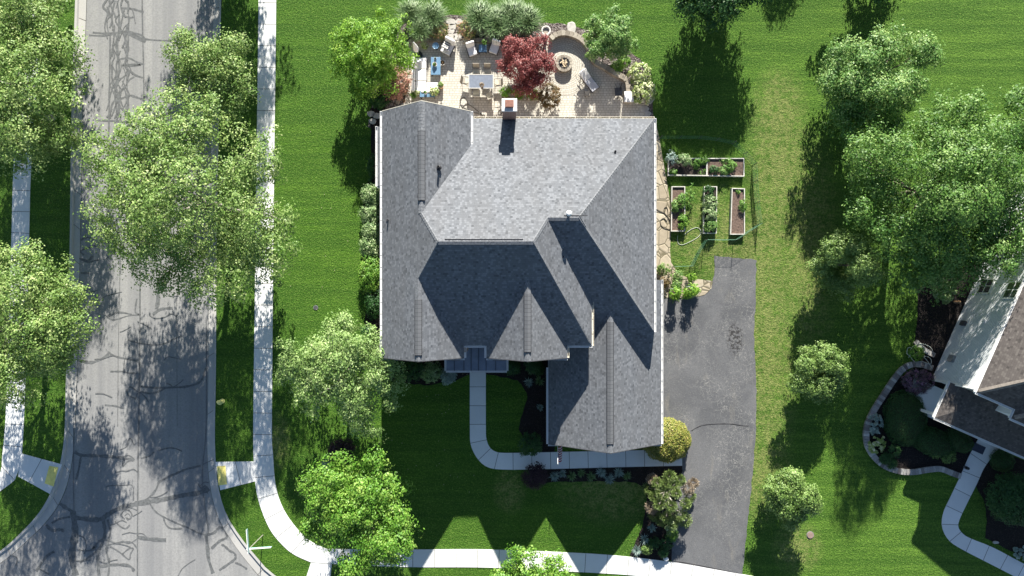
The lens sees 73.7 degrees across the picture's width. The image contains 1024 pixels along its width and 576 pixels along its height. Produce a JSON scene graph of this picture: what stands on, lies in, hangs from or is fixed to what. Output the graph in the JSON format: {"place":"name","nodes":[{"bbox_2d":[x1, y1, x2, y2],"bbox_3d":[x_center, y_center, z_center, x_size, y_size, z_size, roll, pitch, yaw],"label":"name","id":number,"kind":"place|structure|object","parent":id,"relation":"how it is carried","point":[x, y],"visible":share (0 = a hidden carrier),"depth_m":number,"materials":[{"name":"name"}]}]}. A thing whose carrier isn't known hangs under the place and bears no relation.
{"place":"outdoors","nodes":[
{"label":"outdoors","id":0,"kind":"place"},
{"bbox_2d":[0,6,41,490],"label":"sidewalk","id":1,"kind":"structure","parent":0,"point":[12,445],"depth_m":51.17,"materials":[{"name":"concrete"}]},
{"bbox_2d":[18,454,61,493],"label":"sidewalk","id":2,"kind":"structure","parent":0,"point":[33,470],"depth_m":51.18,"materials":[{"name":"concrete"}]},
{"bbox_2d":[45,466,57,486],"bbox_3d":[-34.528,14.073,51.160,0.718,0.012,1.484,14,90,0],"label":"tactile pad","id":3,"kind":"object","parent":2,"relation":"on","point":[51,475],"visible":1,"depth_m":51.17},
{"bbox_2d":[0,0,257,575],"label":"street","id":4,"kind":"structure","parent":0,"point":[137,500],"depth_m":51.32,"materials":[{"name":"asphalt"}]},
{"bbox_2d":[0,0,86,562],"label":"kerb","id":5,"kind":"structure","parent":4,"relation":"on","point":[39,520],"depth_m":51.30,"materials":[{"name":"concrete"}]},
{"bbox_2d":[207,0,274,575],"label":"kerb","id":6,"kind":"structure","parent":4,"relation":"on","point":[256,564],"depth_m":51.30,"materials":[{"name":"concrete"}]},
{"bbox_2d":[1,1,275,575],"bbox_3d":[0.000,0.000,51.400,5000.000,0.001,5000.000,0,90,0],"label":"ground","id":7,"kind":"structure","parent":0,"point":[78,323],"depth_m":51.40,"materials":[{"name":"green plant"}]},
{"bbox_2d":[215,461,254,489],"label":"sidewalk","id":8,"kind":"structure","parent":0,"point":[239,473],"depth_m":51.18,"materials":[{"name":"concrete"}]},
{"bbox_2d":[217,466,226,484],"bbox_3d":[-21.739,14.053,51.160,0.644,0.012,1.445,-5,90,0],"label":"tactile pad","id":9,"kind":"object","parent":8,"relation":"on","point":[221,473],"visible":1,"depth_m":51.17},
{"bbox_2d":[253,0,325,561],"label":"sidewalk","id":10,"kind":"structure","parent":0,"point":[283,528],"depth_m":51.17,"materials":[{"name":"concrete"}]},
{"bbox_2d":[307,563,331,575],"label":"sidewalk","id":11,"kind":"structure","parent":0,"point":[317,569],"depth_m":51.17,"materials":[{"name":"concrete"}]},
{"bbox_2d":[407,14,434,45],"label":"ornamental grass","id":12,"kind":"object","parent":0,"point":[419,30],"depth_m":50.11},
{"bbox_2d":[418,0,449,31],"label":"ornamental grass","id":13,"kind":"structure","parent":0,"point":[432,13],"depth_m":50.10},
{"bbox_2d":[458,0,497,36],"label":"ornamental grass","id":14,"kind":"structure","parent":0,"point":[474,19],"depth_m":50.11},
{"bbox_2d":[479,3,515,44],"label":"ornamental grass","id":15,"kind":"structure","parent":0,"point":[494,32],"depth_m":50.10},
{"bbox_2d":[0,0,1023,575],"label":"lawn","id":16,"kind":"structure","parent":0,"point":[748,80],"depth_m":51.20,"materials":[{"name":"green plant"}]},
{"bbox_2d":[0,0,73,67],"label":"street tree","id":17,"kind":"object","parent":16,"relation":"on","point":[16,24],"visible":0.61,"depth_m":45.28,"materials":[{"name":"green plant"}]},
{"bbox_2d":[0,1,97,181],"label":"street tree","id":18,"kind":"object","parent":16,"relation":"on","point":[18,106],"visible":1,"depth_m":44.83,"materials":[{"name":"green plant"}]},
{"bbox_2d":[0,236,103,411],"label":"street tree","id":19,"kind":"object","parent":16,"relation":"on","point":[54,321],"visible":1,"depth_m":44.55,"materials":[{"name":"green plant"}]},
{"bbox_2d":[71,81,302,313],"bbox_3d":[-21.171,-5.830,45.669,14.872,11.163,15.105,0,90,0],"label":"street tree","id":20,"kind":"object","parent":16,"relation":"on","point":[147,196],"visible":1,"depth_m":43.56,"materials":[{"name":"green plant"}]},
{"bbox_2d":[156,21,263,129],"bbox_3d":[-20.610,-14.539,47.939,7.281,6.622,7.585,0,90,0],"label":"street tree","id":21,"kind":"object","parent":16,"relation":"on","point":[222,74],"visible":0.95,"depth_m":45.93,"materials":[{"name":"green plant"}]},
{"bbox_2d":[270,308,410,443],"bbox_3d":[-11.734,5.627,47.759,9.874,6.981,8.194,23,90,0],"label":"young maple","id":22,"kind":"object","parent":16,"relation":"on","point":[333,366],"visible":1,"depth_m":45.91,"materials":[{"name":"green plant"}]},
{"bbox_2d":[327,437,357,467],"bbox_3d":[-12.609,12.033,50.446,2.109,1.528,2.245,44,90,0],"label":"plum shrub","id":23,"kind":"object","parent":16,"relation":"on","point":[342,444],"visible":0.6,"depth_m":50.19,"materials":[{"name":"purple plant"}]},
{"bbox_2d":[293,444,424,575],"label":"maple tree","id":24,"kind":"object","parent":16,"relation":"on","point":[343,509],"visible":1,"depth_m":45.65,"materials":[{"name":"green plant"}]},
{"bbox_2d":[362,105,384,349],"bbox_3d":[-10.369,-3.924,51.188,1.750,0.001,20.415,0,90,0],"label":"planting bed","id":25,"kind":"object","parent":16,"relation":"on","point":[376,322],"visible":0.21,"depth_m":51.19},
{"bbox_2d":[355,255,379,295],"bbox_3d":[-10.436,-0.964,50.352,2.286,1.724,3.096,16,90,0],"label":"bright shrub","id":26,"kind":"object","parent":25,"relation":"on","point":[366,269],"visible":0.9,"depth_m":50.02,"materials":[{"name":"green plant"}]},
{"bbox_2d":[357,203,379,223],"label":"hedge shrub","id":27,"kind":"object","parent":25,"relation":"on","point":[372,214],"visible":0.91,"depth_m":50.13,"materials":[{"name":"green plant"}]},
{"bbox_2d":[358,235,379,258],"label":"hedge shrub","id":28,"kind":"object","parent":25,"relation":"on","point":[367,245],"visible":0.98,"depth_m":50.13,"materials":[{"name":"green plant"}]},
{"bbox_2d":[360,183,379,206],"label":"hedge shrub","id":29,"kind":"object","parent":25,"relation":"on","point":[369,196],"visible":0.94,"depth_m":50.12,"materials":[{"name":"green plant"}]},
{"bbox_2d":[360,220,379,239],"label":"hedge shrub","id":30,"kind":"object","parent":25,"relation":"on","point":[369,231],"visible":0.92,"depth_m":50.06,"materials":[{"name":"green plant"}]},
{"bbox_2d":[366,153,374,183],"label":"dark shrub","id":31,"kind":"object","parent":25,"relation":"on","point":[370,165],"visible":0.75,"depth_m":50.30,"materials":[{"name":"green plant"}]},
{"bbox_2d":[364,289,379,320],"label":"dark shrub","id":32,"kind":"object","parent":25,"relation":"on","point":[370,299],"visible":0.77,"depth_m":50.20,"materials":[{"name":"green plant"}]},
{"bbox_2d":[369,89,390,110],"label":"dark shrub","id":33,"kind":"object","parent":25,"relation":"on","point":[376,102],"visible":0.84,"depth_m":50.30,"materials":[{"name":"green plant"}]},
{"bbox_2d":[374,346,554,451],"bbox_3d":[-3.594,8.187,51.184,13.685,0.001,8.444,0,90,0],"label":"planting bed","id":34,"kind":"object","parent":16,"relation":"on","point":[533,419],"visible":0.37,"depth_m":51.18,"materials":[{"name":"soil"}]},
{"bbox_2d":[402,361,425,382],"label":"foundation shrub","id":35,"kind":"object","parent":34,"relation":"on","point":[411,367],"visible":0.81,"depth_m":50.33,"materials":[{"name":"green plant"}]},
{"bbox_2d":[420,361,442,383],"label":"foundation shrub","id":36,"kind":"object","parent":34,"relation":"on","point":[429,372],"visible":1,"depth_m":50.45,"materials":[{"name":"green plant"}]},
{"bbox_2d":[440,368,457,384],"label":"foundation shrub","id":37,"kind":"object","parent":34,"relation":"on","point":[449,378],"visible":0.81,"depth_m":50.57,"materials":[{"name":"green plant"}]},
{"bbox_2d":[507,360,521,375],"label":"foundation shrub","id":38,"kind":"object","parent":34,"relation":"on","point":[513,367],"visible":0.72,"depth_m":50.40,"materials":[{"name":"green plant"}]},
{"bbox_2d":[517,432,542,457],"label":"foundation shrub","id":39,"kind":"object","parent":34,"relation":"on","point":[535,445],"visible":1,"depth_m":50.14,"materials":[{"name":"green plant"}]},
{"bbox_2d":[523,361,542,372],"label":"foundation shrub","id":40,"kind":"object","parent":34,"relation":"on","point":[534,366],"visible":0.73,"depth_m":50.40,"materials":[{"name":"green plant"}]},
{"bbox_2d":[368,15,652,127],"bbox_3d":[-0.109,-16.220,51.190,21.447,0.001,8.539,0,90,0],"label":"planting bed","id":41,"kind":"object","parent":16,"relation":"on","point":[555,27],"visible":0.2,"depth_m":51.19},
{"bbox_2d":[326,6,419,100],"bbox_3d":[-9.825,-16.656,48.754,6.725,4.991,6.889,0,90,0],"label":"garden tree","id":42,"kind":"object","parent":41,"relation":"on","point":[375,43],"visible":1,"depth_m":47.61,"materials":[{"name":"green plant"}]},
{"bbox_2d":[378,67,412,102],"bbox_3d":[-8.645,-15.308,50.431,2.779,1.565,3.106,0,90,0],"label":"hydrangea","id":43,"kind":"object","parent":41,"relation":"on","point":[402,89],"visible":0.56,"depth_m":50.15,"materials":[{"name":"pink plant"}]},
{"bbox_2d":[394,0,425,27],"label":"ornamental grass","id":44,"kind":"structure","parent":41,"relation":"on","point":[410,9],"depth_m":50.10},
{"bbox_2d":[429,22,448,39],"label":"hydrangea","id":45,"kind":"object","parent":41,"relation":"on","point":[440,35],"visible":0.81,"depth_m":50.41,"materials":[{"name":"beige plant"}]},
{"bbox_2d":[456,17,477,39],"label":"hydrangea","id":46,"kind":"object","parent":41,"relation":"on","point":[465,31],"visible":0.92,"depth_m":50.40,"materials":[{"name":"beige plant"}]},
{"bbox_2d":[495,0,528,37],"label":"ornamental grass","id":47,"kind":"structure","parent":41,"relation":"on","point":[511,11],"depth_m":50.10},
{"bbox_2d":[512,2,544,39],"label":"ornamental grass","id":48,"kind":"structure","parent":41,"relation":"on","point":[531,22],"depth_m":50.11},
{"bbox_2d":[536,80,561,109],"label":"bronze shrub","id":49,"kind":"object","parent":41,"relation":"on","point":[553,97],"visible":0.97,"depth_m":50.22,"materials":[{"name":"brown plant"}]},
{"bbox_2d":[581,3,641,64],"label":"garden tree","id":50,"kind":"object","parent":41,"relation":"on","point":[609,36],"visible":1,"depth_m":48.36,"materials":[{"name":"green plant"}]},
{"bbox_2d":[626,62,651,87],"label":"hydrangea","id":51,"kind":"object","parent":41,"relation":"on","point":[634,71],"visible":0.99,"depth_m":50.26,"materials":[{"name":"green plant"}]},
{"bbox_2d":[631,79,655,105],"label":"hydrangea","id":52,"kind":"object","parent":41,"relation":"on","point":[636,90],"visible":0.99,"depth_m":50.25,"materials":[{"name":"green plant"}]},
{"bbox_2d":[375,98,662,453],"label":"suburban house","id":53,"kind":"structure","parent":16,"relation":"on","point":[507,236],"depth_m":44.71,"materials":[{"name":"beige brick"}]},
{"bbox_2d":[489,542,574,575],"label":"maple tree","id":54,"kind":"object","parent":16,"relation":"on","point":[520,565],"visible":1,"depth_m":46.78,"materials":[{"name":"green plant"}]},
{"bbox_2d":[529,466,682,560],"bbox_3d":[7.029,16.787,51.186,12.131,0.001,7.423,0,90,0],"label":"planting bed","id":55,"kind":"object","parent":16,"relation":"on","point":[638,475],"visible":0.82,"depth_m":51.19,"materials":[{"name":"soil"}]},
{"bbox_2d":[521,461,548,490],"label":"plum shrub","id":56,"kind":"object","parent":55,"relation":"on","point":[537,470],"visible":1,"depth_m":50.31,"materials":[{"name":"purple plant"}]},
{"bbox_2d":[641,469,699,529],"bbox_3d":[11.647,15.351,49.952,4.385,2.596,4.668,0,90,0],"label":"flowering shrub","id":57,"kind":"object","parent":55,"relation":"on","point":[668,489],"visible":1,"depth_m":49.53,"materials":[{"name":"green plant"}]},
{"bbox_2d":[670,186,684,231],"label":"raised bed","id":58,"kind":"object","parent":16,"relation":"on","point":[675,192],"visible":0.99,"depth_m":50.96,"materials":[{"name":"soil"}]},
{"bbox_2d":[667,158,706,176],"bbox_3d":[13.072,-9.020,51.027,2.922,0.346,1.333,0,90,0],"label":"raised bed","id":59,"kind":"object","parent":16,"relation":"on","point":[688,170],"visible":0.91,"depth_m":50.96,"materials":[{"name":"wood"}]},
{"bbox_2d":[674,153,692,166],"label":"vegetable plant","id":60,"kind":"object","parent":59,"relation":"on","point":[683,157],"visible":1,"depth_m":50.57,"materials":[{"name":"green plant"}]},
{"bbox_2d":[702,186,716,233],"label":"raised bed","id":61,"kind":"object","parent":16,"relation":"on","point":[704,216],"visible":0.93,"depth_m":50.96,"materials":[{"name":"soil"}]},
{"bbox_2d":[701,194,718,208],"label":"vegetable plant","id":62,"kind":"object","parent":61,"relation":"on","point":[712,198],"visible":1,"depth_m":50.49,"materials":[{"name":"green plant"}]},
{"bbox_2d":[701,206,718,220],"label":"vegetable plant","id":63,"kind":"object","parent":61,"relation":"on","point":[712,214],"visible":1,"depth_m":50.51,"materials":[{"name":"green plant"}]},
{"bbox_2d":[703,219,718,232],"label":"vegetable plant","id":64,"kind":"object","parent":61,"relation":"on","point":[713,227],"visible":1,"depth_m":50.53,"materials":[{"name":"green plant"}]},
{"bbox_2d":[659,136,761,266],"bbox_3d":[14.724,-6.392,50.675,7.420,1.050,9.641,0,90,0],"label":"netting fence","id":65,"kind":"object","parent":16,"relation":"on","point":[753,180],"visible":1,"depth_m":50.70,"materials":[{"name":"grey metal"}]},
{"bbox_2d":[670,0,772,38],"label":"lawn tree","id":66,"kind":"object","parent":16,"relation":"on","point":[722,7],"visible":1,"depth_m":47.38,"materials":[{"name":"green plant"}]},
{"bbox_2d":[706,158,743,176],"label":"raised bed","id":67,"kind":"object","parent":16,"relation":"on","point":[738,171],"visible":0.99,"depth_m":50.96,"materials":[{"name":"soil"}]},
{"bbox_2d":[729,188,744,234],"bbox_3d":[16.808,-5.722,51.027,1.095,0.346,3.480,0,90,0],"label":"raised bed","id":68,"kind":"object","parent":16,"relation":"on","point":[736,221],"visible":1,"depth_m":50.96,"materials":[{"name":"soil"}]},
{"bbox_2d":[760,465,825,532],"bbox_3d":[19.895,15.101,49.234,4.074,4.032,4.736,-30,90,0],"label":"lawn tree","id":69,"kind":"object","parent":16,"relation":"on","point":[797,489],"visible":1,"depth_m":48.13,"materials":[{"name":"green plant"}]},
{"bbox_2d":[784,340,850,404],"bbox_3d":[21.792,6.043,49.175,4.596,4.151,4.677,0,90,0],"label":"lawn tree","id":70,"kind":"object","parent":16,"relation":"on","point":[820,374],"visible":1,"depth_m":48.18,"materials":[{"name":"green plant"}]},
{"bbox_2d":[804,228,886,303],"bbox_3d":[23.627,-1.722,48.480,5.307,5.540,4.415,35,90,0],"label":"lawn tree","id":71,"kind":"object","parent":16,"relation":"on","point":[862,267],"visible":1,"depth_m":47.17,"materials":[{"name":"green plant"}]},
{"bbox_2d":[813,20,946,144],"bbox_3d":[25.267,-14.207,47.824,8.568,6.853,8.302,0,90,0],"label":"lawn tree","id":72,"kind":"object","parent":16,"relation":"on","point":[888,98],"visible":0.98,"depth_m":46.44,"materials":[{"name":"green plant"}]},
{"bbox_2d":[869,367,977,472],"bbox_3d":[31.289,9.939,51.184,9.425,0.001,8.108,0,90,0],"label":"planting bed","id":73,"kind":"object","parent":16,"relation":"on","point":[910,457],"visible":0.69,"depth_m":51.18,"materials":[{"name":"soil"}]},
{"bbox_2d":[867,436,885,453],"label":"hosta","id":74,"kind":"object","parent":73,"relation":"on","point":[878,442],"visible":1,"depth_m":50.79,"materials":[{"name":"green plant"}]},
{"bbox_2d":[869,413,883,434],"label":"hosta","id":75,"kind":"object","parent":73,"relation":"on","point":[873,429],"visible":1,"depth_m":50.80,"materials":[{"name":"plant"}]},
{"bbox_2d":[882,389,927,446],"bbox_3d":[29.322,9.744,50.649,3.359,1.102,4.433,0,90,0],"label":"clipped shrub","id":76,"kind":"object","parent":73,"relation":"on","point":[906,420],"visible":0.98,"depth_m":50.44,"materials":[{"name":"green plant"}]},
{"bbox_2d":[863,361,961,478],"bbox_3d":[29.953,9.881,51.090,7.364,0.220,8.786,0,90,0],"label":"stone edging","id":77,"kind":"object","parent":73,"relation":"on","point":[892,381],"visible":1,"depth_m":50.98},
{"bbox_2d":[900,368,935,395],"bbox_3d":[30.280,6.960,50.727,2.817,0.979,2.112,0,90,0],"label":"azalea","id":78,"kind":"object","parent":73,"relation":"on","point":[908,385],"visible":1,"depth_m":50.58,"materials":[{"name":"purple plant"}]},
{"bbox_2d":[911,426,955,458],"bbox_3d":[31.385,11.502,50.707,3.702,0.985,2.273,23,90,0],"label":"clipped shrub","id":79,"kind":"object","parent":73,"relation":"on","point":[933,442],"visible":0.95,"depth_m":50.48,"materials":[{"name":"green plant"}]},
{"bbox_2d":[944,428,968,451],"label":"clipped shrub","id":80,"kind":"object","parent":73,"relation":"on","point":[957,439],"visible":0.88,"depth_m":50.47,"materials":[{"name":"green plant"}]},
{"bbox_2d":[958,434,973,452],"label":"clipped shrub","id":81,"kind":"object","parent":73,"relation":"on","point":[968,447],"visible":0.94,"depth_m":50.55,"materials":[{"name":"green plant"}]},
{"bbox_2d":[840,83,1023,306],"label":"lawn tree","id":82,"kind":"object","parent":16,"relation":"on","point":[958,194],"visible":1,"depth_m":43.98,"materials":[{"name":"green plant"}]},
{"bbox_2d":[913,263,982,367],"bbox_3d":[32.864,2.413,51.188,5.570,0.001,9.589,0,90,0],"label":"planting bed","id":83,"kind":"object","parent":16,"relation":"on","point":[936,324],"visible":0.25,"depth_m":51.19,"materials":[{"name":"soil"}]},
{"bbox_2d":[906,344,924,362],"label":"shrub","id":84,"kind":"object","parent":83,"relation":"on","point":[920,354],"visible":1,"depth_m":50.81,"materials":[{"name":"green plant"}]},
{"bbox_2d":[932,278,956,303],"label":"rhododendron","id":85,"kind":"object","parent":83,"relation":"on","point":[947,300],"visible":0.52,"depth_m":50.45,"materials":[{"name":"green plant"}]},
{"bbox_2d":[907,194,1023,458],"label":"neighbour house","id":86,"kind":"structure","parent":16,"relation":"on","point":[979,373],"depth_m":47.89,"materials":[{"name":"brown"}]},
{"bbox_2d":[976,278,995,293],"bbox_3d":[34.509,-0.130,49.700,0.132,1.300,1.200,24,90,0],"label":"window","id":87,"kind":"structure","parent":86,"relation":"in","point":[987,289],"depth_m":49.52,"materials":[{"name":"white glass"}]},
{"bbox_2d":[1002,281,1021,298],"bbox_3d":[34.386,0.145,46.800,0.132,1.500,1.300,24,90,0],"label":"window","id":88,"kind":"structure","parent":86,"relation":"in","point":[1011,289],"depth_m":46.92,"materials":[{"name":"white glass"}]},
{"bbox_2d":[976,457,1023,556],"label":"planting bed","id":89,"kind":"object","parent":16,"relation":"on","point":[1009,537],"visible":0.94,"depth_m":51.19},
{"bbox_2d":[989,449,1015,471],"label":"clipped shrub","id":90,"kind":"object","parent":89,"relation":"on","point":[1001,460],"visible":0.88,"depth_m":50.48,"materials":[{"name":"green plant"}]},
{"bbox_2d":[983,471,1023,527],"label":"shrub","id":91,"kind":"object","parent":89,"relation":"on","point":[1005,512],"visible":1,"depth_m":49.56,"materials":[{"name":"green plant"}]},
{"bbox_2d":[400,40,647,117],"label":"patio","id":92,"kind":"structure","parent":0,"point":[602,101],"depth_m":51.15,"materials":[{"name":"stone"}]},
{"bbox_2d":[411,57,439,94],"bbox_3d":[-6.425,-15.819,50.755,2.015,0.750,2.750,0,90,0],"label":"sectional sofa","id":93,"kind":"object","parent":92,"relation":"on","point":[419,78],"visible":0.69,"depth_m":50.71,"materials":[{"name":"white fabric"}]},
{"bbox_2d":[431,57,440,75],"bbox_3d":[-5.673,-16.503,50.940,0.720,0.420,1.320,0,90,0],"label":"coffee table","id":94,"kind":"object","parent":92,"relation":"on","point":[436,70],"visible":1,"depth_m":50.73,"materials":[{"name":"blue paint"}]},
{"bbox_2d":[439,36,455,56],"bbox_3d":[-4.762,-17.939,50.689,0.962,0.922,1.090,27,90,0],"label":"armchair","id":95,"kind":"object","parent":92,"relation":"on","point":[452,46],"visible":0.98,"depth_m":50.70,"materials":[{"name":"white fabric"}]},
{"bbox_2d":[466,40,477,57],"bbox_3d":[-2.999,-17.731,50.689,0.770,0.922,0.908,-18,90,0],"label":"armchair","id":96,"kind":"object","parent":92,"relation":"on","point":[471,48],"visible":1,"depth_m":50.73,"materials":[{"name":"fabric"}]},
{"bbox_2d":[469,74,493,89],"bbox_3d":[-2.288,-15.268,50.790,1.850,0.720,1.050,0,90,0],"label":"dining table","id":97,"kind":"object","parent":92,"relation":"on","point":[475,80],"visible":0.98,"depth_m":50.44,"materials":[{"name":"blue glass"}]},
{"bbox_2d":[488,38,500,55],"bbox_3d":[-1.284,-17.889,50.689,0.770,0.922,0.908,20,90,0],"label":"armchair","id":98,"kind":"object","parent":92,"relation":"on","point":[494,48],"visible":0.98,"depth_m":50.73,"materials":[{"name":"fabric"}]},
{"bbox_2d":[495,32,558,98],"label":"red maple","id":99,"kind":"object","parent":92,"relation":"on","point":[529,66],"visible":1,"depth_m":48.51,"materials":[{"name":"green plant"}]},
{"bbox_2d":[539,37,593,95],"bbox_3d":[3.880,-16.720,51.144,4.600,0.001,4.600,0,90,0],"label":"patio ring","id":100,"kind":"object","parent":92,"relation":"on","point":[567,83],"visible":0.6,"depth_m":51.14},
{"bbox_2d":[556,55,572,72],"bbox_3d":[3.880,-16.720,50.909,1.250,0.472,1.272,0,90,0],"label":"fire pit","id":101,"kind":"object","parent":100,"relation":"on","point":[564,64],"visible":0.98,"depth_m":50.76,"materials":[{"name":"beige stone"}]},
{"bbox_2d":[579,68,599,92],"bbox_3d":[5.722,-15.419,50.808,0.700,0.684,1.749,-38,90,0],"label":"chaise lounge","id":102,"kind":"object","parent":92,"relation":"on","point":[592,85],"visible":1,"depth_m":50.73,"materials":[{"name":"grey fabric"}]},
{"bbox_2d":[549,30,630,90],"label":"seat wall","id":103,"kind":"structure","parent":92,"relation":"on","point":[604,67],"depth_m":50.65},
{"bbox_2d":[312,549,749,575],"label":"sidewalk","id":104,"kind":"structure","parent":0,"point":[580,562],"depth_m":51.17,"materials":[{"name":"concrete"}]},
{"bbox_2d":[470,373,681,469],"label":"front path","id":105,"kind":"structure","parent":0,"point":[486,455],"depth_m":51.16,"materials":[{"name":"concrete"}]},
{"bbox_2d":[643,417,691,463],"bbox_3d":[11.443,11.260,50.135,3.722,2.129,3.414,0,90,0],"label":"clipped shrub","id":106,"kind":"object","parent":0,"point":[676,444],"visible":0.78,"depth_m":49.58,"materials":[{"name":"yellow plant"}]},
{"bbox_2d":[656,125,712,297],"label":"flagstone path","id":107,"kind":"structure","parent":0,"point":[663,237],"depth_m":51.16,"materials":[{"name":"stone"}]},
{"bbox_2d":[668,286,683,302],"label":"shrub","id":108,"kind":"object","parent":107,"relation":"on","point":[674,293],"visible":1,"depth_m":50.08,"materials":[{"name":"plant"}]},
{"bbox_2d":[682,282,698,297],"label":"shrub","id":109,"kind":"object","parent":107,"relation":"on","point":[690,291],"visible":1,"depth_m":50.13,"materials":[{"name":"plant"}]},
{"bbox_2d":[663,256,756,573],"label":"driveway","id":110,"kind":"structure","parent":0,"point":[709,384],"depth_m":51.17,"materials":[{"name":"asphalt"}]},
{"bbox_2d":[942,439,1023,575],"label":"neighbour path","id":111,"kind":"structure","parent":0,"point":[965,486],"depth_m":51.16,"materials":[{"name":"concrete"}]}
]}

